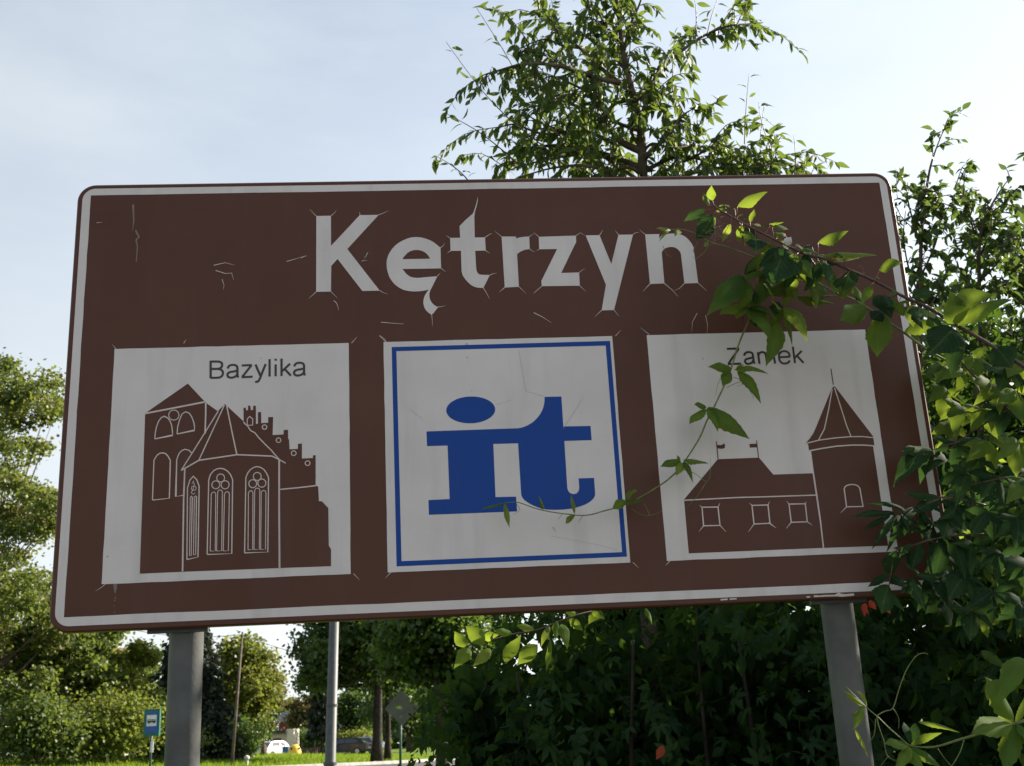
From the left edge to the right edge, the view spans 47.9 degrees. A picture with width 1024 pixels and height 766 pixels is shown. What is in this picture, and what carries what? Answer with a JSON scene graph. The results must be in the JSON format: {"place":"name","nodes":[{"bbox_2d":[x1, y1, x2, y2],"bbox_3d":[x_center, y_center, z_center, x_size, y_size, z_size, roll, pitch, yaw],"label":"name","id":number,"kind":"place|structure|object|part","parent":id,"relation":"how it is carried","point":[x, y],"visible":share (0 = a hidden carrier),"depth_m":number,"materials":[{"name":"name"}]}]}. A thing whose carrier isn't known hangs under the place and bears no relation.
{"place":"outdoors","nodes":[
{"label":"outdoors","id":0,"kind":"place"},
{"bbox_2d":[288,743,300,753],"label":"bottle bank","id":1,"kind":"structure","parent":0,"point":[295,748],"depth_m":92.33,"materials":[{"name":"yellow plastic"}]},
{"bbox_2d":[357,760,454,765],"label":"road","id":2,"kind":"structure","parent":0,"point":[433,763],"depth_m":42.78,"materials":[{"name":"grey asphalt"}]},
{"bbox_2d":[5,720,922,765],"bbox_3d":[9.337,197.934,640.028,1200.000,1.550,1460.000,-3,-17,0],"label":"ground","id":3,"kind":"structure","parent":0,"point":[395,751],"depth_m":60.88,"materials":[{"name":"plant"}]},
{"bbox_2d":[0,347,94,725],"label":"robinia tree","id":4,"kind":"object","parent":3,"relation":"on","point":[37,518],"visible":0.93,"depth_m":40.89,"materials":[{"name":"green plant"}]},
{"bbox_2d":[0,669,101,765],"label":"roadside shrub","id":5,"kind":"object","parent":3,"relation":"on","point":[40,726],"visible":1,"depth_m":37.59,"materials":[{"name":"green plant"}]},
{"bbox_2d":[0,554,122,759],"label":"background tree","id":6,"kind":"object","parent":3,"relation":"on","point":[1,701],"visible":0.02,"depth_m":52.91,"materials":[{"name":"green plant"}]},
{"bbox_2d":[0,577,134,762],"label":"bushy tree","id":7,"kind":"object","parent":3,"relation":"on","point":[92,668],"visible":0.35,"depth_m":41.91,"materials":[{"name":"green plant"}]},
{"bbox_2d":[35,677,166,764],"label":"roadside shrub","id":8,"kind":"object","parent":3,"relation":"on","point":[121,726],"visible":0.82,"depth_m":39.69,"materials":[{"name":"green plant"}]},
{"bbox_2d":[74,637,166,760],"bbox_3d":[-14.809,12.435,44.935,3.615,4.749,4.847,-14,-21,33],"label":"ash tree","id":9,"kind":"object","parent":3,"relation":"on","point":[141,655],"visible":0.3,"depth_m":44.48,"materials":[{"name":"green plant"}]},
{"bbox_2d":[126,635,164,685],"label":"background tree","id":10,"kind":"object","parent":3,"relation":"on","point":[148,671],"visible":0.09,"depth_m":59.78,"materials":[{"name":"green plant"}]},
{"bbox_2d":[143,709,160,765],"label":"bus stop sign","id":11,"kind":"object","parent":3,"relation":"on","point":[152,721],"visible":1,"depth_m":27.83,"materials":[{"name":"blue metal"}]},
{"bbox_2d":[136,711,221,760],"bbox_3d":[-12.952,13.541,44.194,3.991,2.225,3.134,14,-23,-42],"label":"roadside shrub","id":12,"kind":"object","parent":3,"relation":"on","point":[162,750],"visible":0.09,"depth_m":43.72,"materials":[{"name":"green plant"}]},
{"bbox_2d":[126,628,244,760],"bbox_3d":[-14.002,13.366,50.096,6.090,8.070,6.108,-9,-18,20],"label":"spruce tree","id":13,"kind":"object","parent":3,"relation":"on","point":[215,711],"visible":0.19,"depth_m":49.82,"materials":[{"name":"green plant"}]},
{"bbox_2d":[0,751,435,765],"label":"grass","id":14,"kind":"structure","parent":3,"relation":"on","point":[278,759],"depth_m":45.37,"materials":[{"name":"green plant"}]},
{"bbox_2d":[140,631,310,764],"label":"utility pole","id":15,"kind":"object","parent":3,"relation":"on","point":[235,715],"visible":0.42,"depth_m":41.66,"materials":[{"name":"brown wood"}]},
{"bbox_2d":[244,755,249,763],"bbox_3d":[-9.436,13.453,40.991,0.209,0.400,0.209,-3,-17,0],"label":"marker stone","id":16,"kind":"object","parent":3,"relation":"on","point":[246,757],"visible":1,"depth_m":40.95,"materials":[{"name":"white stone"}]},
{"bbox_2d":[211,710,284,757],"bbox_3d":[-12.462,15.676,51.705,4.279,2.571,4.195,-3,-17,0],"label":"roadside shrub","id":17,"kind":"object","parent":3,"relation":"on","point":[252,738],"visible":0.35,"depth_m":51.34,"materials":[{"name":"green plant"}]},
{"bbox_2d":[212,628,293,753],"bbox_3d":[-12.591,14.908,55.298,4.415,6.186,4.627,-14,-21,33],"label":"lime tree","id":18,"kind":"object","parent":3,"relation":"on","point":[258,686],"visible":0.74,"depth_m":54.80,"materials":[{"name":"green plant"}]},
{"bbox_2d":[253,741,288,753],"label":"parked car","id":19,"kind":"object","parent":3,"relation":"on","point":[273,746],"visible":0.15,"depth_m":94.49,"materials":[{"name":"white paint"}]},
{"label":"side window","id":20,"kind":"part","parent":19,"relation":"part of","materials":[{"name":"glass"}]},
{"bbox_2d":[260,673,292,755],"bbox_3d":[-12.778,17.118,59.850,2.666,4.639,2.755,8,-20,-31],"label":"rusty tree","id":21,"kind":"object","parent":3,"relation":"on","point":[263,749],"visible":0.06,"depth_m":59.59,"materials":[{"name":"green plant"}]},
{"bbox_2d":[268,729,298,745],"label":"garden shed","id":22,"kind":"structure","parent":3,"relation":"on","point":[289,737],"depth_m":101.43,"materials":[{"name":"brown wood"}]},
{"bbox_2d":[282,746,289,754],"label":"blue bin","id":23,"kind":"object","parent":3,"relation":"on","point":[285,749],"visible":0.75,"depth_m":93.89,"materials":[{"name":"plastic"}]},
{"bbox_2d":[281,693,310,752],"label":"distant tree","id":24,"kind":"object","parent":3,"relation":"on","point":[296,716],"visible":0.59,"depth_m":124.58,"materials":[{"name":"green plant"}]},
{"bbox_2d":[275,712,317,753],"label":"red house","id":25,"kind":"structure","parent":3,"relation":"on","point":[281,723],"depth_m":142.34,"materials":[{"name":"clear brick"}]},
{"bbox_2d":[295,721,324,751],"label":"garden hedge","id":26,"kind":"object","parent":3,"relation":"on","point":[306,744],"visible":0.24,"depth_m":116.23,"materials":[{"name":"green plant"}]},
{"bbox_2d":[304,688,341,753],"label":"spruce tree","id":27,"kind":"object","parent":3,"relation":"on","point":[316,718],"visible":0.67,"depth_m":70.68,"materials":[{"name":"green plant"}]},
{"bbox_2d":[301,742,349,754],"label":"garden fence","id":28,"kind":"object","parent":3,"relation":"on","point":[315,748],"visible":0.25,"depth_m":112.60,"materials":[{"name":"brown wood"}]},
{"bbox_2d":[323,622,338,765],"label":"lamp post","id":29,"kind":"object","parent":3,"relation":"on","point":[331,725],"visible":0.66,"depth_m":16.39,"materials":[{"name":"metal"}]},
{"bbox_2d":[277,621,401,761],"bbox_3d":[-6.001,10.664,48.979,7.900,10.752,7.528,-3,-17,0],"label":"avenue tree","id":30,"kind":"object","parent":3,"relation":"on","point":[355,665],"visible":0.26,"depth_m":47.71,"materials":[{"name":"green plant"}]},
{"bbox_2d":[318,737,371,753],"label":"parked car","id":31,"kind":"object","parent":3,"relation":"on","point":[355,745],"visible":0.56,"depth_m":100.48,"materials":[{"name":"black paint"}]},
{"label":"side window","id":32,"kind":"part","parent":31,"relation":"part of","materials":[{"name":"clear glass"}]},
{"bbox_2d":[285,624,414,760],"bbox_3d":[-5.768,12.312,52.276,7.434,9.515,8.993,8,-20,-31],"label":"avenue tree","id":33,"kind":"object","parent":3,"relation":"on","point":[386,691],"visible":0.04,"depth_m":51.84,"materials":[{"name":"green plant"}]},
{"bbox_2d":[336,726,372,738],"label":"garden shrub","id":34,"kind":"object","parent":3,"relation":"on","point":[349,733],"visible":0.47,"depth_m":109.07,"materials":[{"name":"green plant"}]},
{"bbox_2d":[337,688,383,732],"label":"distant tree","id":35,"kind":"object","parent":3,"relation":"on","point":[345,715],"visible":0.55,"depth_m":112.00,"materials":[{"name":"green plant"}]},
{"bbox_2d":[342,737,384,753],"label":"parked car","id":36,"kind":"object","parent":3,"relation":"on","point":[368,739],"visible":0.08,"depth_m":106.31,"materials":[{"name":"silver metal"}]},
{"bbox_2d":[278,758,454,765],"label":"kerb","id":37,"kind":"structure","parent":3,"relation":"on","point":[370,763],"depth_m":42.01,"materials":[{"name":"concrete"}]},
{"bbox_2d":[349,684,434,751],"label":"distant tree","id":38,"kind":"object","parent":3,"relation":"on","point":[410,727],"visible":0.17,"depth_m":104.31,"materials":[{"name":"green plant"}]},
{"bbox_2d":[385,691,417,765],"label":"road sign","id":39,"kind":"object","parent":3,"relation":"on","point":[393,711],"visible":0.94,"depth_m":27.41,"materials":[{"name":"grey metal"}]},
{"bbox_2d":[350,614,529,763],"bbox_3d":[-1.536,6.388,25.366,4.084,5.713,3.971,-3,-17,0],"label":"avenue tree","id":40,"kind":"object","parent":3,"relation":"on","point":[417,652],"visible":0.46,"depth_m":24.81,"materials":[{"name":"green plant"}]},
{"bbox_2d":[0,677,923,760],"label":"distant trees","id":41,"kind":"object","parent":3,"relation":"on","point":[394,740],"visible":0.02,"depth_m":176.94,"materials":[{"name":"green plant"}]},
{"bbox_2d":[50,173,953,765],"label":"tourist sign","id":42,"kind":"object","parent":3,"relation":"on","point":[300,403],"visible":0.91,"depth_m":3.19,"materials":[{"name":"metal"}]},
{"bbox_2d":[481,227,960,527],"bbox_3d":[0.549,-0.035,3.090,1.299,0.789,0.212,-3,-17,0],"label":"creeper shoot","id":43,"kind":"object","parent":42,"relation":"attached to","point":[737,287],"visible":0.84,"depth_m":3.12,"materials":[{"name":"green plant"}]},
{"bbox_2d":[851,441,1023,640],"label":"creeper shoot","id":44,"kind":"object","parent":42,"relation":"attached to","point":[940,561],"visible":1,"depth_m":3.03,"materials":[{"name":"green plant"}]},
{"bbox_2d":[430,0,849,743],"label":"fruit tree","id":45,"kind":"object","parent":3,"relation":"on","point":[580,138],"visible":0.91,"depth_m":6.25,"materials":[{"name":"green plant"}]},
{"bbox_2d":[398,598,975,765],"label":"creeper hedge","id":46,"kind":"object","parent":3,"relation":"on","point":[744,685],"visible":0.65,"depth_m":5.07,"materials":[{"name":"green plant"}]},
{"bbox_2d":[454,608,651,670],"bbox_3d":[0.168,0.792,3.693,0.732,0.258,0.207,4,-19,-22],"label":"leafy twig","id":47,"kind":"object","parent":46,"relation":"attached to","point":[478,636],"visible":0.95,"depth_m":3.61,"materials":[{"name":"green plant"}]},
{"bbox_2d":[789,152,1023,765],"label":"creeper bush","id":48,"kind":"object","parent":3,"relation":"on","point":[987,651],"visible":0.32,"depth_m":4.43,"materials":[{"name":"green plant"}]},
{"bbox_2d":[685,186,1023,374],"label":"leafy branch","id":49,"kind":"object","parent":48,"relation":"attached to","point":[959,309],"visible":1,"depth_m":3.05,"materials":[{"name":"green plant"}]},
{"bbox_2d":[926,347,1023,509],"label":"creeper shoot","id":50,"kind":"object","parent":48,"relation":"attached to","point":[1001,407],"visible":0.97,"depth_m":3.10,"materials":[{"name":"green plant"}]},
{"bbox_2d":[888,102,975,733],"bbox_3d":[2.066,0.842,5.298,0.634,4.631,0.688,3,-18,-18],"label":"young tree","id":51,"kind":"object","parent":3,"relation":"on","point":[927,199],"visible":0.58,"depth_m":5.73,"materials":[{"name":"green plant"}]},
{"bbox_2d":[844,653,1023,765],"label":"creeper shoot","id":52,"kind":"object","parent":3,"relation":"on","point":[1006,727],"visible":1,"depth_m":2.51,"materials":[{"name":"green plant"}]},
{"bbox_2d":[922,282,1023,493],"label":"plum thicket","id":53,"kind":"object","parent":3,"relation":"on","point":[1004,335],"depth_m":7.87,"materials":[{"name":"green plant"}]},
{"bbox_2d":[939,159,1023,587],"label":"young tree","id":54,"kind":"object","parent":3,"relation":"on","point":[986,225],"visible":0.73,"depth_m":5.92,"materials":[{"name":"green plant"}]},
{"bbox_2d":[988,203,1023,474],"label":"young tree","id":55,"kind":"object","parent":3,"relation":"on","point":[1009,309],"visible":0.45,"depth_m":6.21,"materials":[{"name":"green plant"}]},
{"bbox_2d":[0,0,1023,742],"label":"sky","id":56,"kind":"structure","parent":0,"point":[93,92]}
]}

